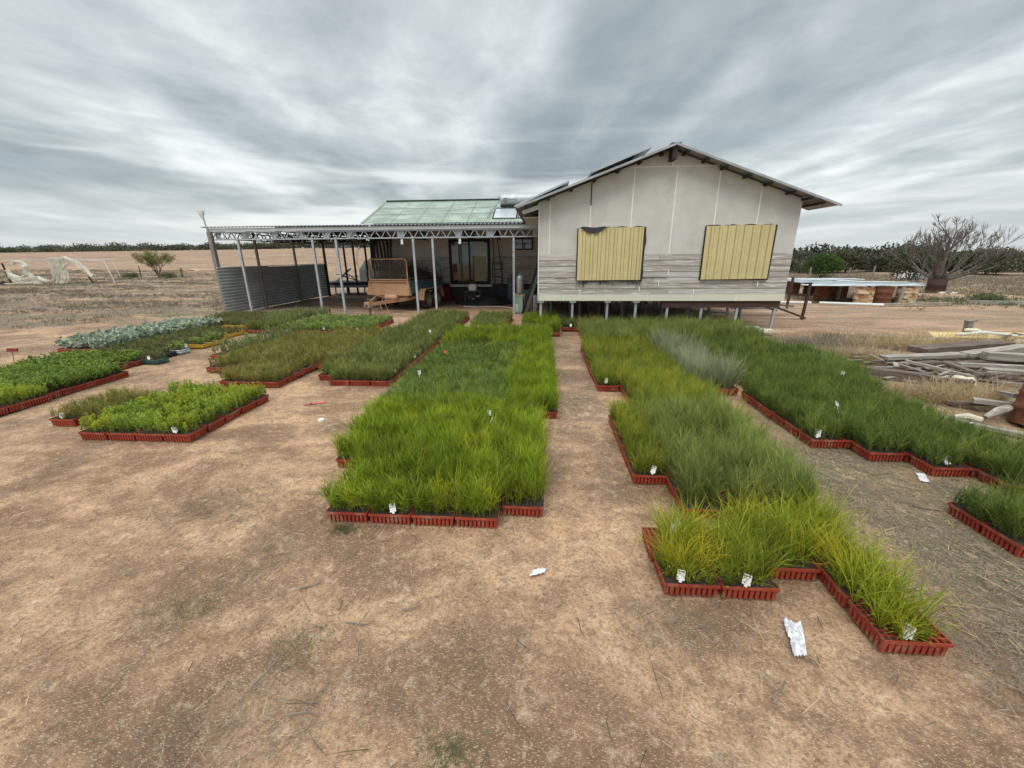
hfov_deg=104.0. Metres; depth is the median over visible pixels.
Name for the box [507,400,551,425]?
seedling tray
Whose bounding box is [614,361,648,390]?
seedling tray
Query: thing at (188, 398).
seedling tray
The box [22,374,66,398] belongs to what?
seedling tray
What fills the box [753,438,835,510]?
seedling tray
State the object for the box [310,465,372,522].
seedling tray
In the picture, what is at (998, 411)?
broken log
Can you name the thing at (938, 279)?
bare tree
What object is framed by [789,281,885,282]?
roofing sheet
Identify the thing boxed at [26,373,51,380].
seedling tray
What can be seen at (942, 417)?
seedling tray
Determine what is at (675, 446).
seedling tray
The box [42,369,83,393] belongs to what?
seedling tray
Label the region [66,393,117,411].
seedling tray
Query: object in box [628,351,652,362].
seedling tray
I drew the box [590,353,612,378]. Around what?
seedling tray
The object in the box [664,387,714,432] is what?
seedling tray
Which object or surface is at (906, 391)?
dry grass tuft
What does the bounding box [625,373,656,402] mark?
seedling tray
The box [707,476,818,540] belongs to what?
seedling tray
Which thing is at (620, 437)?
seedling tray
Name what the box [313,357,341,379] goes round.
seedling tray
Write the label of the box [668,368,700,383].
seedling tray
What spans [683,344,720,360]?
seedling tray
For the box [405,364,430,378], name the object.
seedling tray
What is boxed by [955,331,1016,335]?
scrap piece
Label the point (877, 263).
mallee tree
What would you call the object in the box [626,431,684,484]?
seedling tray
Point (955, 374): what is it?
timber plank
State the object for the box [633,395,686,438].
seedling tray
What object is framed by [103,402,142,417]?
seedling tray
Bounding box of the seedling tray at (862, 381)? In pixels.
[843,371,888,392]
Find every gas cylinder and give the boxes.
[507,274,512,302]
[516,273,523,293]
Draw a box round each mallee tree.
[789,258,809,272]
[790,251,822,271]
[799,255,843,272]
[817,247,861,272]
[840,246,878,271]
[854,255,889,271]
[878,242,928,266]
[920,250,968,270]
[947,246,1023,273]
[959,249,1023,273]
[1003,251,1023,269]
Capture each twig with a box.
[247,649,283,691]
[286,691,320,716]
[299,575,323,588]
[346,611,370,624]
[402,599,422,609]
[763,672,785,699]
[886,494,944,510]
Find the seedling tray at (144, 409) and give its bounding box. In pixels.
[128,403,167,420]
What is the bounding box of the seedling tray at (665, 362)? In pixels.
[651,354,678,369]
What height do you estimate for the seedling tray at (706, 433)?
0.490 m
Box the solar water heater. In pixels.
[487,193,539,218]
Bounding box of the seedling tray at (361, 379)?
[345,362,375,385]
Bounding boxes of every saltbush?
[120,273,140,277]
[156,272,177,278]
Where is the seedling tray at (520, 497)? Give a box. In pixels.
[495,443,556,516]
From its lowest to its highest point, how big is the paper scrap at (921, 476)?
0.017 m
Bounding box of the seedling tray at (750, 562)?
[686,510,805,599]
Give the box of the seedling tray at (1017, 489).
[983,468,1023,503]
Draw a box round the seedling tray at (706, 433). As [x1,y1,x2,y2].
[688,412,737,456]
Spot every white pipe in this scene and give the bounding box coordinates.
[780,301,811,303]
[819,301,883,305]
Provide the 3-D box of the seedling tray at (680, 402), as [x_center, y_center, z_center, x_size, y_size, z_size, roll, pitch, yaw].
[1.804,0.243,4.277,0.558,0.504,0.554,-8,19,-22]
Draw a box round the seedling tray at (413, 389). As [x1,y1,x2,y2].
[406,380,432,397]
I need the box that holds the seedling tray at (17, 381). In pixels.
[4,376,35,386]
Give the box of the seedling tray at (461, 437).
[427,414,475,455]
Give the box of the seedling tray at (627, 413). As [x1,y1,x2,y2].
[605,397,648,440]
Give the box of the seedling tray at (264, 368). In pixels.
[250,361,280,374]
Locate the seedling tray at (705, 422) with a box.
[678,384,724,439]
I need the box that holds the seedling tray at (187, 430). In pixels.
[156,409,206,441]
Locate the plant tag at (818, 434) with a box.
[815,429,820,437]
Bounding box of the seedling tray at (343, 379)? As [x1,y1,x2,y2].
[327,362,353,385]
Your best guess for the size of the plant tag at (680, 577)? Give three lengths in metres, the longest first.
0.070 x 0.040 x 0.004 m
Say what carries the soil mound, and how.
on the ground
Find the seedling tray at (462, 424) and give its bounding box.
[434,407,483,447]
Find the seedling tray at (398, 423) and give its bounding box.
[377,402,418,443]
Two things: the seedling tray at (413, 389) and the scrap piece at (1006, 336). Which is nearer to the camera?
the seedling tray at (413, 389)
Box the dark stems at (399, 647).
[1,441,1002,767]
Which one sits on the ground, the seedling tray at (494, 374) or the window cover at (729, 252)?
the seedling tray at (494, 374)
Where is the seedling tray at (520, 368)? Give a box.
[504,355,536,375]
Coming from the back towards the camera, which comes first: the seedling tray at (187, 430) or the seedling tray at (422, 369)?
the seedling tray at (422, 369)
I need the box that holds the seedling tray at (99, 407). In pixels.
[74,394,124,426]
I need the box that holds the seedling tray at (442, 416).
[413,403,456,437]
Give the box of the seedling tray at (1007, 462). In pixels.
[976,434,1023,493]
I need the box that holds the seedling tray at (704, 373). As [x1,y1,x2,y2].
[681,348,719,392]
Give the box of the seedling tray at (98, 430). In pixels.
[78,410,120,439]
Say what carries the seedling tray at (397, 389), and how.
on the ground
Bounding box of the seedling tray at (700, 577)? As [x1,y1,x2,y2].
[622,505,739,596]
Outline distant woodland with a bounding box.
[0,240,369,252]
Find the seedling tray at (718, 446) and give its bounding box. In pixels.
[690,430,741,474]
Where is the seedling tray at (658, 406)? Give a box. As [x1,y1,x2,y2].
[629,390,673,424]
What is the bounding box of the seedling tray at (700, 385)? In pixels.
[677,372,725,398]
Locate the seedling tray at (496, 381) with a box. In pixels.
[485,373,507,387]
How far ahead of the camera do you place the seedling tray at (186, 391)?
4.92 m
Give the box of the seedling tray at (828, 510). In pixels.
[769,474,898,536]
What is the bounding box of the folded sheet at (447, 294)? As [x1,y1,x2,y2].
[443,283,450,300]
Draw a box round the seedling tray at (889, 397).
[870,387,917,405]
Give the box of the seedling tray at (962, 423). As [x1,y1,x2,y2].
[931,406,996,434]
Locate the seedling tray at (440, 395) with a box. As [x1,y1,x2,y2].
[427,388,455,400]
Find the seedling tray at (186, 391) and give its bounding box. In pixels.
[169,386,204,399]
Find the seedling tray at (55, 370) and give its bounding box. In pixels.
[40,365,76,375]
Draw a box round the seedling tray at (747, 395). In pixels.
[737,370,783,402]
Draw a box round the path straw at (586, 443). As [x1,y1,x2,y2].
[545,332,652,515]
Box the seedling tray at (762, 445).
[729,421,792,472]
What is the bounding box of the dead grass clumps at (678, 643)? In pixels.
[0,399,1023,767]
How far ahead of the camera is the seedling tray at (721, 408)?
4.01 m
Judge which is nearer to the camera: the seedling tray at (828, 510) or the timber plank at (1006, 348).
the seedling tray at (828, 510)
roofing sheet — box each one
[788,278,865,279]
[788,279,836,280]
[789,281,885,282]
[800,284,925,285]
[812,282,923,283]
[837,280,910,282]
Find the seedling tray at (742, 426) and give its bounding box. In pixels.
[724,406,787,450]
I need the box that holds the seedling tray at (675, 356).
[661,338,699,366]
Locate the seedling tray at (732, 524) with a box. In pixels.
[676,477,774,556]
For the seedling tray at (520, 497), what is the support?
on the ground
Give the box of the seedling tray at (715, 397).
[695,382,734,416]
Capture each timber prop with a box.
[835,286,842,300]
[897,287,905,302]
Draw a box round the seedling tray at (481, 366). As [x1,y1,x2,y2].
[472,361,492,372]
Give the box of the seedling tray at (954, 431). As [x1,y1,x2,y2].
[919,413,1004,442]
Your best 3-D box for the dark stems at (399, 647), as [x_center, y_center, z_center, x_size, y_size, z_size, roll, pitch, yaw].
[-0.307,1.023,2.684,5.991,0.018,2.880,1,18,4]
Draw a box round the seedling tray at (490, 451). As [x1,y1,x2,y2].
[456,431,508,480]
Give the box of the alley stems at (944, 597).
[801,444,1023,718]
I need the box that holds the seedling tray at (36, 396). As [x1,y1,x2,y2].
[11,382,51,405]
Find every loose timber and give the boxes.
[670,310,728,313]
[730,308,786,309]
[777,307,805,318]
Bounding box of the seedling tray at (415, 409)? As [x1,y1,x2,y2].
[395,395,434,423]
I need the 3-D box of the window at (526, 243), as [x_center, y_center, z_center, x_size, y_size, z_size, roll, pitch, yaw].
[0.433,-5.622,16.037,0.800,0.470,0.048,1,18,4]
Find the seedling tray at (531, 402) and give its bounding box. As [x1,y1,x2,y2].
[507,391,545,414]
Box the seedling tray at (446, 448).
[421,432,470,479]
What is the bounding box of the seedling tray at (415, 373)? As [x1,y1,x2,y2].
[396,368,426,379]
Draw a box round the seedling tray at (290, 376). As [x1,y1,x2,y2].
[269,362,296,382]
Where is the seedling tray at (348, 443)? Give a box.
[329,419,378,467]
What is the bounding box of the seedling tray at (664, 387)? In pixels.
[656,373,693,398]
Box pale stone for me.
[761,328,774,334]
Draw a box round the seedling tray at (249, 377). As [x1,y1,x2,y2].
[238,368,263,386]
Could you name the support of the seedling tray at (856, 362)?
on the ground
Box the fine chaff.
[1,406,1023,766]
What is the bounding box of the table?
[329,268,367,294]
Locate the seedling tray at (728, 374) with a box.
[710,349,749,394]
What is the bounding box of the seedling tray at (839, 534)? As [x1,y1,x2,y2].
[792,494,917,565]
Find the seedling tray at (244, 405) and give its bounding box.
[219,386,255,413]
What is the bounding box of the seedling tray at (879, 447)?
[849,412,922,460]
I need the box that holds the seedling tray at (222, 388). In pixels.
[215,382,244,399]
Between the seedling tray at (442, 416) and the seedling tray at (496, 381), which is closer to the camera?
the seedling tray at (442, 416)
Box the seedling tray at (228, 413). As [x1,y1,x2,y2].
[198,392,240,421]
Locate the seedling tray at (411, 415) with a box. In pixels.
[393,406,430,431]
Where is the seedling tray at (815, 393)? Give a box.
[788,381,832,405]
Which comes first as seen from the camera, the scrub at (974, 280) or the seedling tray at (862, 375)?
the seedling tray at (862, 375)
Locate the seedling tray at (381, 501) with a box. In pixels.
[349,461,422,524]
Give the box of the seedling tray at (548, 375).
[534,366,563,384]
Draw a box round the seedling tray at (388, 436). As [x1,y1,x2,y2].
[369,422,412,459]
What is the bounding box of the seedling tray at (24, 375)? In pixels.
[4,371,40,380]
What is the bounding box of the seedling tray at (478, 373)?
[467,366,490,384]
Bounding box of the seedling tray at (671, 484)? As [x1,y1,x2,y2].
[656,427,725,497]
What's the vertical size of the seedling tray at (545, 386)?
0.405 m
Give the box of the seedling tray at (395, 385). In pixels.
[389,378,416,395]
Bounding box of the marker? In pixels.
[6,348,18,364]
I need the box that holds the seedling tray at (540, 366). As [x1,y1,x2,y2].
[530,361,558,377]
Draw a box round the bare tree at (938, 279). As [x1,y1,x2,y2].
[886,212,1023,292]
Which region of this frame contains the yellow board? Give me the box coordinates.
[928,332,1001,338]
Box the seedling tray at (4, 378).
[0,377,21,385]
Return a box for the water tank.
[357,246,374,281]
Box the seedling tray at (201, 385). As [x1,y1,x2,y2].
[188,380,220,394]
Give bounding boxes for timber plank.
[864,366,975,388]
[878,352,967,359]
[905,359,973,376]
[906,339,1014,352]
[908,360,1023,367]
[921,370,942,374]
[939,373,978,376]
[941,360,998,380]
[942,415,1023,436]
[945,400,992,405]
[957,362,1023,368]
[959,344,1023,356]
[972,397,1013,405]
[979,351,1023,361]
[983,367,1023,374]
[994,390,1017,397]
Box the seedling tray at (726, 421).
[713,397,767,444]
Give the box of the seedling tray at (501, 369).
[490,365,511,374]
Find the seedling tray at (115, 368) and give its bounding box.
[97,362,128,379]
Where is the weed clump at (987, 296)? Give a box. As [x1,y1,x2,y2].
[964,292,1008,300]
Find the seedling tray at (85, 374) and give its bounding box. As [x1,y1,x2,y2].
[61,365,99,388]
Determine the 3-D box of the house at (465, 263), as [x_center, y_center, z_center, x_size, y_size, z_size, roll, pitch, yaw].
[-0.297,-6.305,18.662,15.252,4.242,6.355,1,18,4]
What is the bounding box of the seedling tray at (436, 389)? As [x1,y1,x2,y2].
[429,380,457,399]
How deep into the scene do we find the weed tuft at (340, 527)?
2.78 m
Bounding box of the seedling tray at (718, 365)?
[702,353,732,383]
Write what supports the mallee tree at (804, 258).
on the ground
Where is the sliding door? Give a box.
[448,239,490,283]
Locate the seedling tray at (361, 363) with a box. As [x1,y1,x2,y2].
[355,359,375,374]
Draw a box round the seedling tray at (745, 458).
[704,421,767,492]
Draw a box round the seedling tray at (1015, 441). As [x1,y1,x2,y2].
[986,425,1023,456]
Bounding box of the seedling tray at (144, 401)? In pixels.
[126,393,161,411]
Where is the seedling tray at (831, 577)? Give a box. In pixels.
[800,515,957,607]
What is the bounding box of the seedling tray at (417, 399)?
[398,390,433,418]
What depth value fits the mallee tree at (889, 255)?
63.94 m
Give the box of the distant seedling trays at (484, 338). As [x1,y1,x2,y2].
[12,305,843,377]
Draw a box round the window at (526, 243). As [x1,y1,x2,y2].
[515,237,532,249]
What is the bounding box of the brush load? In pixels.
[370,247,447,285]
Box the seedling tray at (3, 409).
[0,399,8,414]
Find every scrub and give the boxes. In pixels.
[0,269,223,327]
[0,270,221,328]
[784,273,1023,300]
[791,290,1023,310]
[793,241,1023,269]
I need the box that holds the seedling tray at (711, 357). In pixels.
[701,345,727,367]
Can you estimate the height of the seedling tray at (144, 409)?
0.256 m
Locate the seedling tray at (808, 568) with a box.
[733,488,843,580]
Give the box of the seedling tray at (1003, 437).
[960,420,1020,446]
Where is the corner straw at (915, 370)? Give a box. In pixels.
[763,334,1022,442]
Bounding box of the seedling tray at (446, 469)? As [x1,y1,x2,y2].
[412,436,472,496]
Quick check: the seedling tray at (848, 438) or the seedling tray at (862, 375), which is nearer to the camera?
the seedling tray at (848, 438)
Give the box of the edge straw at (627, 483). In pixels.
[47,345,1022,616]
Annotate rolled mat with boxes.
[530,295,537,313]
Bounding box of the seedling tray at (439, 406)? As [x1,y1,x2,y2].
[423,391,458,423]
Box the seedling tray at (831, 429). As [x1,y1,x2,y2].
[797,402,864,447]
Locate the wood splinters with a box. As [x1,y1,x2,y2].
[841,352,1023,386]
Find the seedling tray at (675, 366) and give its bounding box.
[654,360,682,373]
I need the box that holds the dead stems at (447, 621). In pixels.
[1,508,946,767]
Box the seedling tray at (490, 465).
[454,440,508,503]
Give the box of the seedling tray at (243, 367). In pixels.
[230,362,256,376]
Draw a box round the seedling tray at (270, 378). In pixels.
[258,367,288,387]
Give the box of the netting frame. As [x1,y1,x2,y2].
[1,259,119,283]
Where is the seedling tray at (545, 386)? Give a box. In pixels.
[528,378,563,401]
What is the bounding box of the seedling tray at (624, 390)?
[618,362,653,396]
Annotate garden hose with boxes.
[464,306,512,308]
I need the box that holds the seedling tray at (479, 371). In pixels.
[467,365,488,376]
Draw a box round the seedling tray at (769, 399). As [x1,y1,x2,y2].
[759,383,801,417]
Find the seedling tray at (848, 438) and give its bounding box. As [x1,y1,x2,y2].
[833,405,883,447]
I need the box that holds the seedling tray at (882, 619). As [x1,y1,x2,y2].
[830,528,996,655]
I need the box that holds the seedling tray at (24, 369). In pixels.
[2,365,40,376]
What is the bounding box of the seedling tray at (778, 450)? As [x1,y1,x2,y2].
[745,422,813,493]
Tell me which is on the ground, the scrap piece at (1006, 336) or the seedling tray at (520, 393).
the seedling tray at (520, 393)
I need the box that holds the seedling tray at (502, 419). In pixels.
[475,400,518,429]
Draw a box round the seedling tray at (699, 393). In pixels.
[689,369,728,404]
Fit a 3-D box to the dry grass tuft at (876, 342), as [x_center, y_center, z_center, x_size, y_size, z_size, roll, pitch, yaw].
[7.524,-1.012,8.148,1.553,0.454,1.533,15,23,40]
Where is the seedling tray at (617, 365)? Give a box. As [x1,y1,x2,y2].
[615,357,639,379]
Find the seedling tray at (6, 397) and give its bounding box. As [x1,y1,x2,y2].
[0,384,31,411]
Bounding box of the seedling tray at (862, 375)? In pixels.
[849,370,888,387]
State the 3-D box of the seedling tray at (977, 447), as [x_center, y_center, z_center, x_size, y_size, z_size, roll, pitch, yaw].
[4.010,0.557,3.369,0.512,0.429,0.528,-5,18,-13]
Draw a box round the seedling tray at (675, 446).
[656,418,709,472]
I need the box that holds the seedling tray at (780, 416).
[772,393,818,426]
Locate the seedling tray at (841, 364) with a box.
[821,352,858,371]
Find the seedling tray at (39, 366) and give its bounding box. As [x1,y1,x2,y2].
[26,363,56,370]
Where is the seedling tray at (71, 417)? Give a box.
[44,397,92,425]
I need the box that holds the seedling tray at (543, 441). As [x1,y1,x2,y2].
[504,424,552,470]
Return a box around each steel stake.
[785,277,794,309]
[800,282,812,318]
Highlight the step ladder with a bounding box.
[492,237,503,296]
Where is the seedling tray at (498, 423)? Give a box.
[477,406,519,442]
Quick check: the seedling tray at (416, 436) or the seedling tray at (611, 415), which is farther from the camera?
the seedling tray at (611, 415)
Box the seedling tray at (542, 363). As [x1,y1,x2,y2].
[533,358,559,374]
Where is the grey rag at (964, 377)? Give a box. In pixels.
[953,375,976,385]
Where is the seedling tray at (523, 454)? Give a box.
[497,426,550,488]
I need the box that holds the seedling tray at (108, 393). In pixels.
[97,383,137,399]
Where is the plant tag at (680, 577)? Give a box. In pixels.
[677,570,685,582]
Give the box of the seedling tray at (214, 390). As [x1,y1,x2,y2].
[194,383,223,407]
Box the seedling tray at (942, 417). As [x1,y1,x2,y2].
[908,398,964,423]
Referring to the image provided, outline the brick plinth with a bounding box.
[515,293,524,311]
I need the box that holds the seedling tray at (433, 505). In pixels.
[393,464,464,525]
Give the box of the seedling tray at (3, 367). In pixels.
[0,362,16,370]
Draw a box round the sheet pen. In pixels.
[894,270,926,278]
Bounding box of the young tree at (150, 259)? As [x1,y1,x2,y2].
[129,248,175,277]
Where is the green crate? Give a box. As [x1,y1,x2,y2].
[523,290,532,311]
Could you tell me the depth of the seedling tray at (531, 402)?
4.42 m
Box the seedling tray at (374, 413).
[355,398,396,435]
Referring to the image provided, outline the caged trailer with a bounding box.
[363,258,443,315]
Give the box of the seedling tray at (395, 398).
[371,387,411,416]
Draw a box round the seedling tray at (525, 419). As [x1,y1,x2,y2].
[508,407,550,433]
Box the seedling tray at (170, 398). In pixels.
[152,391,192,411]
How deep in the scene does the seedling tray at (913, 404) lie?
4.28 m
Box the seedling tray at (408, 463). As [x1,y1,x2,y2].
[370,443,429,495]
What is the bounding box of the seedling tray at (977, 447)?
[945,424,1022,476]
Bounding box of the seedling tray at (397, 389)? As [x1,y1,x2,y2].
[382,384,408,397]
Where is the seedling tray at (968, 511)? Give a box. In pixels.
[947,476,1023,531]
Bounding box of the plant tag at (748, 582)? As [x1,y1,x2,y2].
[742,574,751,586]
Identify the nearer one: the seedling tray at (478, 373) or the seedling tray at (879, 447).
the seedling tray at (879, 447)
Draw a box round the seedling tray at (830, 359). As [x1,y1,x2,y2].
[825,352,849,363]
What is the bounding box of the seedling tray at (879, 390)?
[852,379,910,398]
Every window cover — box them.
[575,226,646,290]
[698,224,777,279]
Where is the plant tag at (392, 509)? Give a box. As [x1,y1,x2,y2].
[389,503,395,513]
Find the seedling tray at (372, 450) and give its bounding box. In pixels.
[348,431,403,466]
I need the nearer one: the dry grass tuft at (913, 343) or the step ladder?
the dry grass tuft at (913, 343)
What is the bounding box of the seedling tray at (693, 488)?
[665,436,733,518]
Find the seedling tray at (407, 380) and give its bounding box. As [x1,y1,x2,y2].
[395,373,418,388]
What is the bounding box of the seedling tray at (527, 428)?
[503,416,549,453]
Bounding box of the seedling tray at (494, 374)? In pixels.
[487,367,509,383]
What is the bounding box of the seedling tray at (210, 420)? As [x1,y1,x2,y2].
[187,404,224,431]
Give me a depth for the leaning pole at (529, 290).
12.94 m
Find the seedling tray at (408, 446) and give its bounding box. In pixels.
[386,426,437,477]
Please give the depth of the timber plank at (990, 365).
6.12 m
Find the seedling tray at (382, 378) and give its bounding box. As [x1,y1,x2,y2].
[368,358,398,386]
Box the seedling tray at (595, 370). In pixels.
[589,353,621,383]
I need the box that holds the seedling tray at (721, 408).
[702,386,749,433]
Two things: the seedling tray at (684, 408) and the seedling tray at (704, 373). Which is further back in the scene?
the seedling tray at (704, 373)
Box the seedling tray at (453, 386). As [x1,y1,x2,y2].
[436,378,460,391]
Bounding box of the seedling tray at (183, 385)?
[167,378,200,396]
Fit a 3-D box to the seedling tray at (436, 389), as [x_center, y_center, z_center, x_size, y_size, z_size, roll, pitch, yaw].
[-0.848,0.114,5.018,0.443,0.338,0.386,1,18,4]
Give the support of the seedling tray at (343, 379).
on the ground
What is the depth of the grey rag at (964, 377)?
5.60 m
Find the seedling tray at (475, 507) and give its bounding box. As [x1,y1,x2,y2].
[442,458,506,527]
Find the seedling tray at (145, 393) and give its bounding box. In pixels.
[121,387,156,402]
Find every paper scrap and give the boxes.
[529,567,546,575]
[916,473,929,481]
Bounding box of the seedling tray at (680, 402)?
[665,384,704,417]
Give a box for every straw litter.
[749,411,1023,736]
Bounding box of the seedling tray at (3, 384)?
[0,381,24,390]
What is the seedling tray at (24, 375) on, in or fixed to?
on the ground
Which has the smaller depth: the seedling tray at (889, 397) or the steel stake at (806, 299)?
the seedling tray at (889, 397)
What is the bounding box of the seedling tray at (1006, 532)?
[972,476,1023,556]
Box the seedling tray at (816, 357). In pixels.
[800,350,832,366]
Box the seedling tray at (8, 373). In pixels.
[0,370,18,379]
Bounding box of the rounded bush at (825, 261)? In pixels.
[802,253,847,277]
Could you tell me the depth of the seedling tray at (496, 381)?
5.40 m
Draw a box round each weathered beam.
[881,302,951,305]
[966,300,1023,304]
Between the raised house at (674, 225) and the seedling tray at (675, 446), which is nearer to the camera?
the seedling tray at (675, 446)
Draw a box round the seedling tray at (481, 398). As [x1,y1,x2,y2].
[457,380,490,411]
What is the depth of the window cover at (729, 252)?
9.46 m
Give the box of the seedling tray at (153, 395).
[150,387,178,402]
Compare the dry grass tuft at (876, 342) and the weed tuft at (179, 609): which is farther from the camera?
the dry grass tuft at (876, 342)
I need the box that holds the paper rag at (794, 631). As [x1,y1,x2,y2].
[783,617,806,656]
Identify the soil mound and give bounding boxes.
[893,293,1023,298]
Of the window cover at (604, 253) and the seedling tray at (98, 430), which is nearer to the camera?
the seedling tray at (98, 430)
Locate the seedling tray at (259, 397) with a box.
[233,381,268,405]
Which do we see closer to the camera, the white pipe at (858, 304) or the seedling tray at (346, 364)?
the seedling tray at (346, 364)
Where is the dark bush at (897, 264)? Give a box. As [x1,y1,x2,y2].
[886,250,937,280]
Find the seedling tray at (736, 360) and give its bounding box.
[729,353,756,367]
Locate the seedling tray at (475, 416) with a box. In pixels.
[449,400,487,439]
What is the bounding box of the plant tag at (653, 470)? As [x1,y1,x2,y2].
[650,465,656,473]
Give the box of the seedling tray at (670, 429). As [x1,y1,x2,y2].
[649,410,703,455]
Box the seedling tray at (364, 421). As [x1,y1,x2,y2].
[341,401,385,445]
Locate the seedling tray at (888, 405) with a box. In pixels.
[861,389,919,416]
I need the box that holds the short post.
[961,319,978,338]
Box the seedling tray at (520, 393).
[503,382,539,406]
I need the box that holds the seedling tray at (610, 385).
[592,362,620,390]
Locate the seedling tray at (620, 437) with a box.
[612,403,658,452]
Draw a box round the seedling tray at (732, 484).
[714,449,792,516]
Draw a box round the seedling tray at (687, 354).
[675,341,706,372]
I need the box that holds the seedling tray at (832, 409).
[813,396,874,426]
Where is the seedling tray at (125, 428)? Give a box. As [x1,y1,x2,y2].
[104,410,145,440]
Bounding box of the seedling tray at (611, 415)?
[606,394,644,429]
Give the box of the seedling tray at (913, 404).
[885,386,946,415]
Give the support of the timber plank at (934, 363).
on the wood splinters
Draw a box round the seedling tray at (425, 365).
[413,362,432,374]
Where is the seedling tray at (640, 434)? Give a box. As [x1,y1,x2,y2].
[615,416,666,466]
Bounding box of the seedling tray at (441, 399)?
[423,385,464,410]
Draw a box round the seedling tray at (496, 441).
[466,420,514,465]
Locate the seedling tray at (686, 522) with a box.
[628,483,740,561]
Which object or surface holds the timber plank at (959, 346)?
on the wood splinters
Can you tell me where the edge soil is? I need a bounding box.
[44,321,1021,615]
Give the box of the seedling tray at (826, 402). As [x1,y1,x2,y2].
[800,394,845,415]
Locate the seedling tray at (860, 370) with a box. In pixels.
[836,360,874,379]
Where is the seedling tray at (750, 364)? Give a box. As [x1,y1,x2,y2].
[735,359,763,384]
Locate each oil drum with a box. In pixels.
[785,281,800,293]
[802,283,815,293]
[813,286,832,300]
[830,286,848,299]
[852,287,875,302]
[872,286,894,302]
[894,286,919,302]
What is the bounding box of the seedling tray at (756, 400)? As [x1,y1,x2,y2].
[747,376,791,409]
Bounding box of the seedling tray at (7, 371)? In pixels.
[0,367,20,374]
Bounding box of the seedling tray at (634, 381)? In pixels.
[622,366,656,399]
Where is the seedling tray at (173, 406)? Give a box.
[163,400,199,421]
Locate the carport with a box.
[197,210,537,313]
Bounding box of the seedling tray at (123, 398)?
[104,388,143,408]
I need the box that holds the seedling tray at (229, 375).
[213,364,245,386]
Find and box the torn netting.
[4,256,95,284]
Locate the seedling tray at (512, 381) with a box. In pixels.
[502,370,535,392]
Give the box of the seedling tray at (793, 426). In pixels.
[784,396,834,435]
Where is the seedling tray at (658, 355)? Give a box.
[648,346,676,364]
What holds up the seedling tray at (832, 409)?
on the ground
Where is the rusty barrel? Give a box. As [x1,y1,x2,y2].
[1006,383,1023,424]
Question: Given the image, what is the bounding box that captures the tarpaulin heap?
[455,294,510,304]
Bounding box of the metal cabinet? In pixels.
[515,295,523,312]
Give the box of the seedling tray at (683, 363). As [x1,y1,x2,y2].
[673,348,710,382]
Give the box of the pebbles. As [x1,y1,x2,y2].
[1,394,1022,767]
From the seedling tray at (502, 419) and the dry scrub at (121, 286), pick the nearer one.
the seedling tray at (502, 419)
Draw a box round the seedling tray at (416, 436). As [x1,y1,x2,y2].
[399,420,443,458]
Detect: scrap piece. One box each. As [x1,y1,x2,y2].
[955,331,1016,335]
[964,328,987,334]
[1002,333,1023,338]
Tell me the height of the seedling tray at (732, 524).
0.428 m
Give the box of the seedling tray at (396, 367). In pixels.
[375,359,401,381]
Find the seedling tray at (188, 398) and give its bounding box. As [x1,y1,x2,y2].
[175,390,210,413]
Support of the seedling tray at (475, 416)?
on the ground
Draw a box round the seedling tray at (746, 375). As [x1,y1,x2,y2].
[741,362,774,387]
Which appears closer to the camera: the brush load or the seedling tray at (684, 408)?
the seedling tray at (684, 408)
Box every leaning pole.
[521,270,536,312]
[523,264,537,312]
[525,274,537,311]
[526,280,536,311]
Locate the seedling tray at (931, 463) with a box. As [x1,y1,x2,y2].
[901,426,981,476]
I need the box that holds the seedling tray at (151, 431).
[132,407,170,440]
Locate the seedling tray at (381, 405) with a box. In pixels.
[359,389,403,417]
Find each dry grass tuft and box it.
[784,341,850,354]
[787,330,867,349]
[814,323,893,341]
[815,332,904,364]
[841,328,920,348]
[852,323,982,350]
[873,378,938,400]
[892,368,1018,414]
[914,326,1023,352]
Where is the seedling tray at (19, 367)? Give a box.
[4,362,41,370]
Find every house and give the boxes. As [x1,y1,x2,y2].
[361,198,537,300]
[514,142,842,328]
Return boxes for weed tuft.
[98,584,243,641]
[229,612,357,683]
[324,520,360,536]
[389,713,490,767]
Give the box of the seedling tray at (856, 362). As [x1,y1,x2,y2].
[832,352,865,371]
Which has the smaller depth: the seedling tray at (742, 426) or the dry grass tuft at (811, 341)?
the seedling tray at (742, 426)
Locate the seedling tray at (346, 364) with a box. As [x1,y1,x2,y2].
[335,358,358,375]
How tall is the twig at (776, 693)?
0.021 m
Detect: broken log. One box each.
[953,413,982,422]
[983,405,1013,418]
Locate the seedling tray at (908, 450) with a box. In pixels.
[883,404,958,461]
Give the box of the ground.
[0,248,1023,767]
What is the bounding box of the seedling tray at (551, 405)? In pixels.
[529,385,563,418]
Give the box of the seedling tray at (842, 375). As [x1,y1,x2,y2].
[822,359,861,386]
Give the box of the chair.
[465,284,480,301]
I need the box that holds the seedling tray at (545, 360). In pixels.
[528,353,551,366]
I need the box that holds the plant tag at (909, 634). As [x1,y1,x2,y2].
[903,624,916,639]
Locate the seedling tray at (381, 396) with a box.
[375,385,405,401]
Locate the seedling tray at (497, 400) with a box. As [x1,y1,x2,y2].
[486,391,519,416]
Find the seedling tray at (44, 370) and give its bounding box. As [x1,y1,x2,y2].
[23,368,52,375]
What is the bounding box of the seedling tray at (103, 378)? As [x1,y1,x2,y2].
[80,363,114,383]
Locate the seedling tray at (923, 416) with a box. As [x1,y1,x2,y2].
[891,403,954,431]
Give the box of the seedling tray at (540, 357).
[533,351,555,363]
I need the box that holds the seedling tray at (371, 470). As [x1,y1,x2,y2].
[335,446,388,493]
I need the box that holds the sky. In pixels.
[0,0,1023,251]
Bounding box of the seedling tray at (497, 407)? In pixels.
[483,399,521,426]
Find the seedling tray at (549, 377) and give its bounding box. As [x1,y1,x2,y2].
[528,366,561,391]

